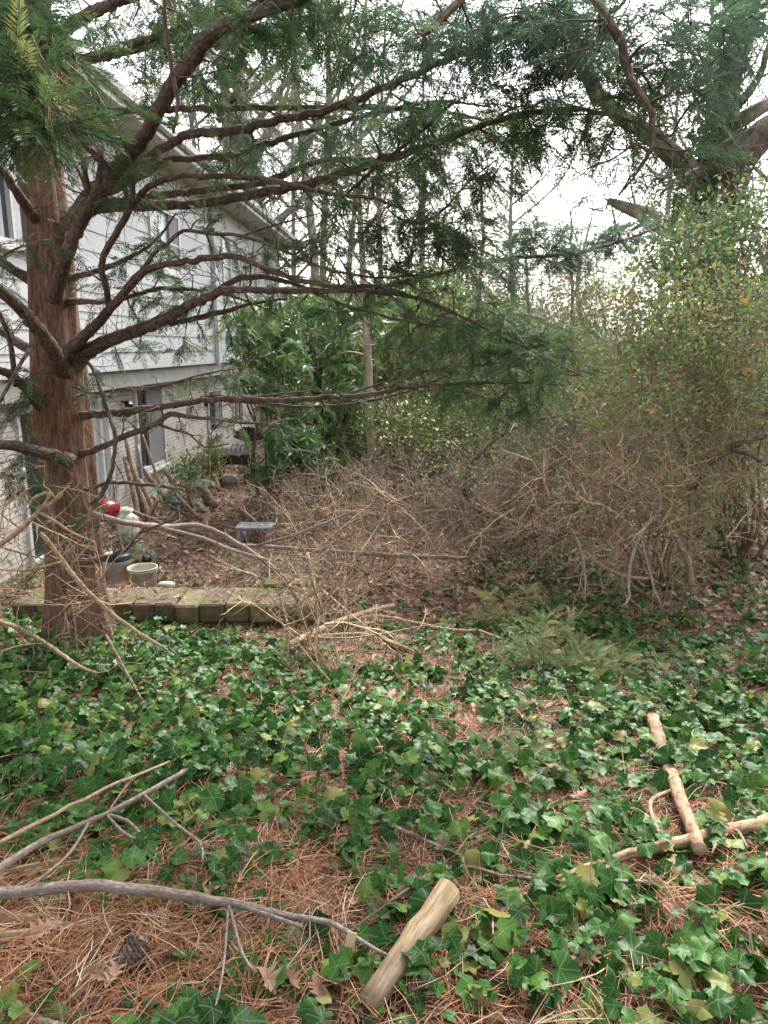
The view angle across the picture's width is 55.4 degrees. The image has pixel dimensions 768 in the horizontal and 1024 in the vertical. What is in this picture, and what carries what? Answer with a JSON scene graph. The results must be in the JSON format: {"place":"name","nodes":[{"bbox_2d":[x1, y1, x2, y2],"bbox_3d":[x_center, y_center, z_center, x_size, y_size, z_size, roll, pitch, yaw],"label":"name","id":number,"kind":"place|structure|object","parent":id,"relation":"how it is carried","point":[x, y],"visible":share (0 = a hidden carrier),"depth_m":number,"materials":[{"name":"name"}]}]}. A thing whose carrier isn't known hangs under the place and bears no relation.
{"place":"outdoors","nodes":[
{"label":"outdoors","id":0,"kind":"place"},
{"bbox_2d":[221,79,391,286],"bbox_3d":[-3.926,-13.310,33.698,9.890,17.092,7.423,0,13,0],"label":"bare tree","id":1,"kind":"object","parent":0,"point":[301,239],"visible":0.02,"depth_m":33.90,"materials":[{"name":"grey plant"}]},
{"bbox_2d":[0,355,767,1023],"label":"ground","id":2,"kind":"structure","parent":0,"point":[440,595],"depth_m":6.71,"materials":[{"name":"brown soil"}]},
{"bbox_2d":[0,928,29,941],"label":"wood chip","id":3,"kind":"object","parent":2,"relation":"on","point":[13,932],"visible":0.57,"depth_m":2.01,"materials":[{"name":"beige wood"}]},
{"bbox_2d":[0,910,38,925],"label":"wood chip","id":4,"kind":"object","parent":2,"relation":"on","point":[27,918],"visible":0.67,"depth_m":2.08,"materials":[{"name":"beige wood"}]},
{"bbox_2d":[0,557,44,593],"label":"shrub","id":5,"kind":"object","parent":2,"relation":"on","point":[13,577],"visible":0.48,"depth_m":8.82,"materials":[{"name":"brown plant"}]},
{"bbox_2d":[12,856,61,874],"bbox_3d":[-1.138,1.163,2.402,0.136,0.075,0.080,-2,13,-8],"label":"wood chip","id":6,"kind":"object","parent":2,"relation":"on","point":[31,865],"visible":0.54,"depth_m":2.37,"materials":[{"name":"beige wood"}]},
{"bbox_2d":[8,1007,65,1023],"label":"branch","id":7,"kind":"object","parent":2,"relation":"on","point":[43,1019],"visible":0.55,"depth_m":1.75,"materials":[{"name":"grey plant"}]},
{"bbox_2d":[28,629,99,666],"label":"ivy","id":8,"kind":"object","parent":2,"relation":"on","point":[78,644],"visible":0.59,"depth_m":4.96,"materials":[{"name":"green plant"}]},
{"bbox_2d":[0,760,169,844],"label":"branch","id":9,"kind":"object","parent":2,"relation":"on","point":[34,824],"visible":0.98,"depth_m":2.60,"materials":[{"name":"beige plant"}]},
{"bbox_2d":[99,497,120,526],"bbox_3d":[-4.501,0.059,11.724,0.544,0.681,0.544,0,13,0],"label":"kettle grill","id":10,"kind":"object","parent":2,"relation":"on","point":[109,510],"visible":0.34,"depth_m":11.58,"materials":[{"name":"red metal"}]},
{"bbox_2d":[103,550,131,588],"bbox_3d":[-3.359,0.732,9.225,0.348,0.442,0.372,0,13,0],"label":"bucket","id":11,"kind":"object","parent":2,"relation":"on","point":[118,569],"visible":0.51,"depth_m":9.12,"materials":[{"name":"white plastic"}]},
{"bbox_2d":[104,634,142,699],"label":"branch","id":12,"kind":"object","parent":2,"relation":"on","point":[120,660],"visible":0.81,"depth_m":4.36,"materials":[{"name":"brown plant"}]},
{"bbox_2d":[117,509,139,542],"bbox_3d":[-4.006,0.206,11.459,0.344,0.502,0.344,0,13,0],"label":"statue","id":13,"kind":"object","parent":2,"relation":"on","point":[123,529],"visible":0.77,"depth_m":11.35,"materials":[{"name":"white stone"}]},
{"bbox_2d":[123,456,141,521],"bbox_3d":[-4.393,-0.369,12.785,0.113,1.114,0.990,-7,14,-28],"label":"pole","id":14,"kind":"object","parent":2,"relation":"on","point":[129,475],"visible":0.69,"depth_m":12.77,"materials":[{"name":"brown wood"}]},
{"bbox_2d":[116,933,150,972],"bbox_3d":[-0.665,1.169,1.944,0.088,0.094,0.083,0,13,0],"label":"pine cone","id":15,"kind":"object","parent":2,"relation":"on","point":[131,951],"visible":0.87,"depth_m":1.92,"materials":[{"name":"brown plant"}]},
{"bbox_2d":[124,439,143,517],"bbox_3d":[-4.460,-0.590,13.043,0.101,1.385,0.587,-11,17,-40],"label":"pole","id":16,"kind":"object","parent":2,"relation":"on","point":[128,452],"visible":0.53,"depth_m":13.03,"materials":[{"name":"brown wood"}]},
{"bbox_2d":[130,451,149,521],"bbox_3d":[-4.340,-0.457,12.956,0.110,1.205,1.003,-9,15,-34],"label":"pole","id":17,"kind":"object","parent":2,"relation":"on","point":[143,501],"visible":0.66,"depth_m":12.88,"materials":[{"name":"brown wood"}]},
{"bbox_2d":[126,563,157,588],"bbox_3d":[-3.010,0.832,9.121,0.379,0.297,0.403,0,13,0],"label":"bucket","id":18,"kind":"object","parent":2,"relation":"on","point":[143,573],"visible":0.76,"depth_m":9.02,"materials":[{"name":"beige plastic"}]},
{"bbox_2d":[137,479,157,516],"bbox_3d":[-3.994,-0.166,12.483,0.095,0.752,0.689,-12,18,-43],"label":"log","id":19,"kind":"object","parent":2,"relation":"on","point":[146,494],"visible":0.62,"depth_m":12.48,"materials":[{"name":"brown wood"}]},
{"bbox_2d":[0,41,303,584],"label":"house","id":20,"kind":"structure","parent":2,"relation":"on","point":[164,370],"depth_m":13.37,"materials":[{"name":"white wood"}]},
{"bbox_2d":[0,114,25,253],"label":"window","id":21,"kind":"structure","parent":20,"relation":"in","point":[12,226],"depth_m":8.90,"materials":[{"name":"clear glass"}]},
{"bbox_2d":[13,407,43,564],"bbox_3d":[-4.864,-0.369,10.216,0.125,2.168,0.795,1,13,3],"label":"door","id":22,"kind":"structure","parent":20,"relation":"in","point":[31,534],"depth_m":10.09,"materials":[{"name":"white plastic"}]},
{"bbox_2d":[90,393,117,527],"bbox_3d":[-4.772,-0.876,12.088,0.125,2.334,1.184,1,13,3],"label":"door","id":23,"kind":"structure","parent":20,"relation":"in","point":[103,465],"depth_m":12.35,"materials":[{"name":"white glass"}]},
{"bbox_2d":[132,383,170,476],"bbox_3d":[-4.629,-1.710,14.488,0.170,1.822,1.614,1,13,3],"label":"window","id":24,"kind":"structure","parent":20,"relation":"in","point":[157,443],"depth_m":14.54,"materials":[{"name":"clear glass"}]},
{"bbox_2d":[148,210,185,279],"bbox_3d":[-4.281,-5.280,14.286,0.170,1.260,1.813,1,13,3],"label":"window","id":25,"kind":"structure","parent":20,"relation":"in","point":[175,245],"depth_m":14.48,"materials":[{"name":"white glass"}]},
{"bbox_2d":[206,386,224,438],"bbox_3d":[-4.408,-2.614,19.031,0.170,1.230,1.466,1,13,3],"label":"window","id":26,"kind":"structure","parent":20,"relation":"in","point":[210,412],"depth_m":19.06,"materials":[{"name":"grey glass"}]},
{"bbox_2d":[220,230,242,303],"bbox_3d":[-4.039,-6.394,19.233,0.170,1.667,1.814,1,13,3],"label":"window","id":27,"kind":"structure","parent":20,"relation":"in","point":[229,272],"depth_m":19.15,"materials":[{"name":"white glass"}]},
{"bbox_2d":[232,385,245,430],"bbox_3d":[-4.293,-3.083,21.409,0.170,1.281,1.195,1,13,3],"label":"window","id":28,"kind":"structure","parent":20,"relation":"in","point":[238,407],"depth_m":21.43,"materials":[{"name":"grey glass"}]},
{"bbox_2d":[245,247,257,300],"bbox_3d":[-3.922,-6.970,21.611,0.170,1.436,1.473,1,13,3],"label":"window","id":29,"kind":"structure","parent":20,"relation":"in","point":[253,270],"depth_m":21.80,"materials":[{"name":"grey glass"}]},
{"bbox_2d":[12,550,327,627],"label":"garden wall","id":30,"kind":"structure","parent":2,"relation":"on","point":[203,610],"depth_m":6.63,"materials":[{"name":"beige stone"}]},
{"bbox_2d":[14,582,308,604],"bbox_3d":[-2.004,0.753,6.823,2.918,0.036,0.764,0,13,0],"label":"pine straw","id":31,"kind":"object","parent":30,"relation":"on","point":[157,590],"visible":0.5,"depth_m":6.82,"materials":[{"name":"brown plant"}]},
{"bbox_2d":[146,444,221,507],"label":"fern","id":32,"kind":"object","parent":2,"relation":"on","point":[188,467],"visible":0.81,"depth_m":11.13,"materials":[{"name":"green plant"}]},
{"bbox_2d":[166,430,232,488],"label":"ornamental grass","id":33,"kind":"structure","parent":2,"relation":"on","point":[215,458],"depth_m":13.63,"materials":[{"name":"green plant"}]},
{"bbox_2d":[190,472,217,508],"bbox_3d":[-3.414,-0.416,13.761,0.788,0.654,0.161,11,17,39],"label":"log","id":34,"kind":"object","parent":2,"relation":"on","point":[213,504],"visible":0.57,"depth_m":13.64,"materials":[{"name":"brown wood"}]},
{"bbox_2d":[74,6,334,300],"bbox_3d":[-5.523,-9.179,21.778,8.657,14.288,6.865,0,13,0],"label":"bare tree","id":35,"kind":"object","parent":2,"relation":"on","point":[191,119],"visible":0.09,"depth_m":20.93,"materials":[{"name":"grey plant"}]},
{"bbox_2d":[216,444,249,483],"bbox_3d":[-3.360,-1.088,16.354,0.680,0.878,0.504,0,13,0],"label":"bench","id":36,"kind":"object","parent":2,"relation":"on","point":[233,449],"visible":0.65,"depth_m":16.12,"materials":[{"name":"grey metal"}]},
{"bbox_2d":[212,544,263,576],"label":"seedling","id":37,"kind":"object","parent":2,"relation":"on","point":[235,557],"visible":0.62,"depth_m":9.56,"materials":[{"name":"green plant"}]},
{"bbox_2d":[76,0,420,426],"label":"bare tree","id":38,"kind":"object","parent":2,"relation":"on","point":[243,119],"visible":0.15,"depth_m":21.81,"materials":[{"name":"grey plant"}]},
{"bbox_2d":[234,426,262,465],"bbox_3d":[-3.025,-1.290,16.342,0.667,1.243,0.194,0,13,0],"label":"grill","id":39,"kind":"object","parent":2,"relation":"on","point":[250,431],"visible":0.47,"depth_m":16.31,"materials":[{"name":"black metal"}]},
{"bbox_2d":[72,0,429,434],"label":"bare tree","id":40,"kind":"object","parent":2,"relation":"on","point":[276,93],"visible":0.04,"depth_m":22.80,"materials":[{"name":"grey plant"}]},
{"bbox_2d":[235,522,273,544],"bbox_3d":[-1.977,0.346,11.262,0.560,0.305,0.380,0,13,0],"label":"bench","id":41,"kind":"object","parent":2,"relation":"on","point":[240,536],"visible":0.67,"depth_m":11.12,"materials":[{"name":"grey stone"}]},
{"bbox_2d":[144,514,372,607],"bbox_3d":[-1.107,0.597,7.518,2.065,1.516,3.403,0,13,0],"label":"brush pile","id":42,"kind":"object","parent":2,"relation":"on","point":[296,563],"visible":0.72,"depth_m":6.32,"materials":[{"name":"brown plant"}]},
{"bbox_2d":[215,294,328,494],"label":"evergreen shrub","id":43,"kind":"object","parent":2,"relation":"on","point":[283,350],"visible":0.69,"depth_m":12.64,"materials":[{"name":"green plant"}]},
{"bbox_2d":[95,0,451,377],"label":"bare tree","id":44,"kind":"object","parent":2,"relation":"on","point":[308,218],"visible":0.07,"depth_m":24.82,"materials":[{"name":"grey plant"}]},
{"bbox_2d":[272,580,303,673],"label":"branch","id":45,"kind":"object","parent":2,"relation":"on","point":[287,627],"visible":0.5,"depth_m":5.20,"materials":[{"name":"brown plant"}]},
{"bbox_2d":[240,421,351,501],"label":"evergreen shrub","id":46,"kind":"object","parent":2,"relation":"on","point":[309,436],"visible":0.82,"depth_m":12.11,"materials":[{"name":"green plant"}]},
{"bbox_2d":[286,552,337,670],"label":"branch","id":47,"kind":"object","parent":2,"relation":"on","point":[318,620],"visible":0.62,"depth_m":5.38,"materials":[{"name":"beige plant"}]},
{"bbox_2d":[250,274,393,494],"bbox_3d":[-1.109,-2.548,14.890,2.668,4.436,3.054,-9,16,-36],"label":"evergreen shrub","id":48,"kind":"object","parent":2,"relation":"on","point":[342,370],"visible":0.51,"depth_m":14.38,"materials":[{"name":"green plant"}]},
{"bbox_2d":[174,0,477,382],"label":"bare tree","id":49,"kind":"object","parent":2,"relation":"on","point":[361,137],"visible":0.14,"depth_m":26.30,"materials":[{"name":"grey plant"}]},
{"bbox_2d":[245,544,422,691],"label":"dead weeds","id":50,"kind":"object","parent":2,"relation":"on","point":[337,657],"visible":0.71,"depth_m":4.89,"materials":[{"name":"beige plant"}]},
{"bbox_2d":[247,456,425,541],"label":"shrub","id":51,"kind":"object","parent":2,"relation":"on","point":[284,493],"visible":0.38,"depth_m":9.62,"materials":[{"name":"brown plant"}]},
{"bbox_2d":[285,603,405,648],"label":"branch","id":52,"kind":"object","parent":2,"relation":"on","point":[357,615],"visible":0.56,"depth_m":6.00,"materials":[{"name":"beige plant"}]},
{"bbox_2d":[222,503,469,573],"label":"branch","id":53,"kind":"object","parent":2,"relation":"on","point":[264,545],"visible":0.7,"depth_m":7.24,"materials":[{"name":"brown plant"}]},
{"bbox_2d":[335,930,356,989],"bbox_3d":[-0.104,1.176,1.880,0.035,0.153,0.111,5,14,22],"label":"wood chip","id":54,"kind":"object","parent":2,"relation":"on","point":[350,940],"visible":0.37,"depth_m":1.89,"materials":[{"name":"beige wood"}]},
{"bbox_2d":[199,0,501,407],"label":"bare tree","id":55,"kind":"object","parent":2,"relation":"on","point":[351,265],"visible":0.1,"depth_m":29.55,"materials":[{"name":"grey plant"}]},
{"bbox_2d":[273,123,429,502],"bbox_3d":[-0.460,-3.480,13.100,2.832,6.807,3.289,-7,14,-27],"label":"sapling","id":56,"kind":"object","parent":2,"relation":"on","point":[368,361],"visible":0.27,"depth_m":13.02,"materials":[{"name":"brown plant"}]},
{"bbox_2d":[312,443,443,490],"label":"shrub","id":57,"kind":"object","parent":2,"relation":"on","point":[377,469],"visible":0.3,"depth_m":14.59,"materials":[{"name":"brown plant"}]},
{"bbox_2d":[0,438,767,1023],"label":"ivy","id":58,"kind":"object","parent":2,"relation":"on","point":[110,750],"depth_m":2.93,"materials":[{"name":"green plant"}]},
{"bbox_2d":[0,617,139,673],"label":"branch","id":59,"kind":"object","parent":58,"relation":"on","point":[27,632],"visible":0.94,"depth_m":4.89,"materials":[{"name":"beige plant"}]},
{"bbox_2d":[0,765,209,886],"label":"branch","id":60,"kind":"object","parent":58,"relation":"on","point":[109,814],"visible":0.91,"depth_m":2.47,"materials":[{"name":"grey plant"}]},
{"bbox_2d":[393,825,459,866],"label":"branch","id":61,"kind":"object","parent":58,"relation":"on","point":[410,834],"visible":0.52,"depth_m":2.49,"materials":[{"name":"brown plant"}]},
{"bbox_2d":[0,0,767,650],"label":"yew tree","id":62,"kind":"object","parent":2,"relation":"on","point":[562,48],"visible":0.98,"depth_m":3.34,"materials":[{"name":"green plant"}]},
{"bbox_2d":[4,32,120,178],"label":"foliage","id":63,"kind":"object","parent":62,"relation":"attached to","point":[63,99],"visible":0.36,"depth_m":1.62,"materials":[{"name":"green plant"}]},
{"bbox_2d":[0,425,174,663],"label":"brush","id":64,"kind":"object","parent":62,"relation":"attached to","point":[62,554],"visible":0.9,"depth_m":4.78,"materials":[{"name":"beige plant"}]},
{"bbox_2d":[0,456,96,567],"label":"branch","id":65,"kind":"object","parent":64,"relation":"on","point":[46,504],"visible":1,"depth_m":4.10,"materials":[{"name":"beige plant"}]},
{"bbox_2d":[0,532,174,674],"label":"branch","id":66,"kind":"object","parent":64,"relation":"attached to","point":[69,570],"visible":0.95,"depth_m":4.50,"materials":[{"name":"beige plant"}]},
{"bbox_2d":[71,486,307,613],"bbox_3d":[-1.439,0.317,5.654,1.748,1.272,0.728,-9,16,-35],"label":"branch","id":67,"kind":"object","parent":62,"relation":"attached to","point":[172,528],"visible":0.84,"depth_m":5.72,"materials":[{"name":"grey plant"}]},
{"bbox_2d":[0,589,767,1023],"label":"pine straw","id":68,"kind":"object","parent":2,"relation":"on","point":[92,943],"visible":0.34,"depth_m":2.08,"materials":[{"name":"brown plant"}]},
{"bbox_2d":[0,879,386,1023],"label":"branch","id":69,"kind":"object","parent":68,"relation":"on","point":[78,886],"visible":0.98,"depth_m":2.07,"materials":[{"name":"grey plant"}]},
{"bbox_2d":[0,413,767,1023],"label":"dead leaves","id":70,"kind":"object","parent":2,"relation":"on","point":[268,977],"visible":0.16,"depth_m":6.89,"materials":[{"name":"brown plant"}]},
{"bbox_2d":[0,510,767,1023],"bbox_3d":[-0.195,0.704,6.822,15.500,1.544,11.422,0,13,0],"label":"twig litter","id":71,"kind":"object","parent":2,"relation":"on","point":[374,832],"visible":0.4,"depth_m":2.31,"materials":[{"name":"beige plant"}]},
{"bbox_2d":[267,1,501,357],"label":"bare tree","id":72,"kind":"object","parent":2,"relation":"on","point":[343,226],"visible":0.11,"depth_m":31.59,"materials":[{"name":"grey plant"}]},
{"bbox_2d":[359,878,459,1014],"bbox_3d":[0.074,1.134,1.926,0.072,0.108,0.416,8,15,32],"label":"log","id":73,"kind":"object","parent":2,"relation":"on","point":[429,918],"visible":0.88,"depth_m":1.90,"materials":[{"name":"beige wood"}]},
{"bbox_2d":[344,264,497,488],"bbox_3d":[0.876,-3.241,16.855,3.863,4.810,3.387,-10,16,-38],"label":"evergreen shrub","id":74,"kind":"object","parent":2,"relation":"on","point":[411,303],"visible":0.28,"depth_m":16.05,"materials":[{"name":"green plant"}]},
{"bbox_2d":[353,614,501,639],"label":"branch","id":75,"kind":"object","parent":2,"relation":"on","point":[397,619],"visible":0.66,"depth_m":6.40,"materials":[{"name":"beige plant"}]},
{"bbox_2d":[328,44,532,403],"bbox_3d":[1.174,-13.036,34.249,8.200,16.014,8.993,-12,18,-43],"label":"bare tree","id":76,"kind":"object","parent":2,"relation":"on","point":[440,206],"visible":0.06,"depth_m":33.51,"materials":[{"name":"grey plant"}]},
{"bbox_2d":[348,376,519,501],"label":"shrub","id":77,"kind":"object","parent":2,"relation":"on","point":[422,436],"visible":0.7,"depth_m":12.63,"materials":[{"name":"green plant"}]},
{"bbox_2d":[401,196,550,498],"bbox_3d":[1.595,-2.827,12.719,2.732,5.661,2.542,-8,15,-31],"label":"sapling","id":78,"kind":"object","parent":2,"relation":"on","point":[480,296],"visible":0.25,"depth_m":12.66,"materials":[{"name":"green plant"}]},
{"bbox_2d":[197,405,767,679],"bbox_3d":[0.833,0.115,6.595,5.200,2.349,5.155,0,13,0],"label":"brush","id":79,"kind":"object","parent":2,"relation":"on","point":[369,629],"visible":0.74,"depth_m":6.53,"materials":[{"name":"beige plant"}]},
{"bbox_2d":[205,226,767,482],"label":"brush","id":80,"kind":"object","parent":2,"relation":"on","point":[382,452],"visible":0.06,"depth_m":18.45,"materials":[{"name":"green plant"}]},
{"bbox_2d":[330,788,648,949],"bbox_3d":[0.281,1.061,2.196,0.984,0.266,0.485,-3,13,-12],"label":"branch","id":81,"kind":"object","parent":2,"relation":"on","point":[484,870],"visible":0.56,"depth_m":2.25,"materials":[{"name":"brown plant"}]},
{"bbox_2d":[306,364,684,580],"bbox_3d":[1.319,-0.366,8.175,4.121,2.584,2.923,-10,16,-37],"label":"shrub","id":82,"kind":"object","parent":2,"relation":"on","point":[493,442],"visible":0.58,"depth_m":7.85,"materials":[{"name":"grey plant"}]},
{"bbox_2d":[468,571,548,626],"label":"seedling","id":83,"kind":"object","parent":2,"relation":"on","point":[496,608],"visible":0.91,"depth_m":6.44,"materials":[{"name":"green plant"}]},
{"bbox_2d":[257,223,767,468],"bbox_3d":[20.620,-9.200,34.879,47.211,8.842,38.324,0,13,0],"label":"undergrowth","id":84,"kind":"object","parent":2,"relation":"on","point":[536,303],"visible":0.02,"depth_m":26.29,"materials":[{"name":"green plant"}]},
{"bbox_2d":[430,298,596,488],"bbox_3d":[2.572,-2.993,17.262,3.601,4.038,5.807,10,16,38],"label":"evergreen shrub","id":85,"kind":"object","parent":2,"relation":"on","point":[520,309],"visible":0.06,"depth_m":17.00,"materials":[{"name":"green plant"}]},
{"bbox_2d":[436,92,609,310],"bbox_3d":[6.532,-13.810,35.816,9.912,16.510,7.542,0,13,0],"label":"bare tree","id":86,"kind":"object","parent":2,"relation":"on","point":[511,205],"visible":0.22,"depth_m":35.60,"materials":[{"name":"grey plant"}]},
{"bbox_2d":[482,719,565,769],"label":"seedling","id":87,"kind":"object","parent":2,"relation":"on","point":[507,747],"visible":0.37,"depth_m":3.25,"materials":[{"name":"green plant"}]},
{"bbox_2d":[465,256,595,484],"bbox_3d":[2.665,-2.594,13.800,2.890,4.569,2.047,-9,15,-34],"label":"sapling","id":88,"kind":"object","parent":2,"relation":"on","point":[527,295],"visible":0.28,"depth_m":13.42,"materials":[{"name":"green plant"}]},
{"bbox_2d":[491,604,598,680],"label":"seedling","id":89,"kind":"object","parent":2,"relation":"on","point":[523,660],"visible":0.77,"depth_m":4.79,"materials":[{"name":"green plant"}]},
{"bbox_2d":[431,321,669,495],"bbox_3d":[2.967,-1.514,12.107,4.729,3.167,3.076,-5,14,-22],"label":"shrub","id":90,"kind":"object","parent":2,"relation":"on","point":[487,389],"visible":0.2,"depth_m":11.58,"materials":[{"name":"green plant"}]},
{"bbox_2d":[491,213,643,508],"bbox_3d":[3.037,-2.320,11.864,2.497,4.720,2.661,-5,13,-19],"label":"sapling","id":91,"kind":"object","parent":2,"relation":"on","point":[559,285],"visible":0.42,"depth_m":11.37,"materials":[{"name":"green plant"}]},
{"bbox_2d":[534,203,653,344],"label":"bare tree","id":92,"kind":"object","parent":2,"relation":"on","point":[604,277],"visible":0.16,"depth_m":41.61,"materials":[{"name":"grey plant"}]},
{"bbox_2d":[554,640,655,688],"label":"seedling","id":93,"kind":"object","parent":2,"relation":"on","point":[602,663],"visible":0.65,"depth_m":4.64,"materials":[{"name":"green plant"}]},
{"bbox_2d":[469,338,743,535],"bbox_3d":[2.646,-0.729,9.091,3.478,2.766,3.182,0,13,0],"label":"shrub","id":94,"kind":"object","parent":2,"relation":"on","point":[582,436],"visible":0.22,"depth_m":8.81,"materials":[{"name":"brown plant"}]},
{"bbox_2d":[492,322,767,623],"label":"shrub","id":95,"kind":"object","parent":2,"relation":"on","point":[653,578],"visible":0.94,"depth_m":6.42,"materials":[{"name":"beige plant"}]},
{"bbox_2d":[513,0,767,505],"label":"tree","id":96,"kind":"object","parent":2,"relation":"on","point":[754,137],"visible":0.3,"depth_m":10.74,"materials":[{"name":"green plant"}]},
{"bbox_2d":[527,219,767,565],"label":"shrub","id":97,"kind":"object","parent":2,"relation":"on","point":[714,339],"visible":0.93,"depth_m":6.72,"materials":[{"name":"green plant"}]},
{"bbox_2d":[547,28,767,357],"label":"bare tree","id":98,"kind":"object","parent":2,"relation":"on","point":[667,197],"visible":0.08,"depth_m":29.79,"materials":[{"name":"grey plant"}]},
{"bbox_2d":[556,813,767,880],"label":"branch","id":99,"kind":"object","parent":2,"relation":"on","point":[748,826],"visible":0.62,"depth_m":2.40,"materials":[{"name":"beige plant"}]},
{"bbox_2d":[578,0,767,397],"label":"bare tree","id":100,"kind":"object","parent":2,"relation":"on","point":[673,14],"visible":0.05,"depth_m":27.58,"materials":[{"name":"grey plant"}]},
{"bbox_2d":[644,701,706,855],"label":"branch","id":101,"kind":"object","parent":2,"relation":"on","point":[676,790],"visible":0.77,"depth_m":2.74,"materials":[{"name":"beige plant"}]},
{"bbox_2d":[589,151,767,530],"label":"shrub","id":102,"kind":"object","parent":2,"relation":"on","point":[677,251],"visible":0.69,"depth_m":7.92,"materials":[{"name":"green plant"}]},
{"bbox_2d":[620,390,767,529],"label":"shrub","id":103,"kind":"object","parent":2,"relation":"on","point":[753,445],"visible":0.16,"depth_m":9.72,"materials":[{"name":"brown plant"}]},
{"bbox_2d":[655,1,767,406],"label":"bare tree","id":104,"kind":"object","parent":2,"relation":"on","point":[761,160],"visible":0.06,"depth_m":26.08,"materials":[{"name":"grey plant"}]},
{"bbox_2d":[51,0,767,353],"label":"sky","id":105,"kind":"structure","parent":0,"point":[548,204],"materials":[{"name":"white"}]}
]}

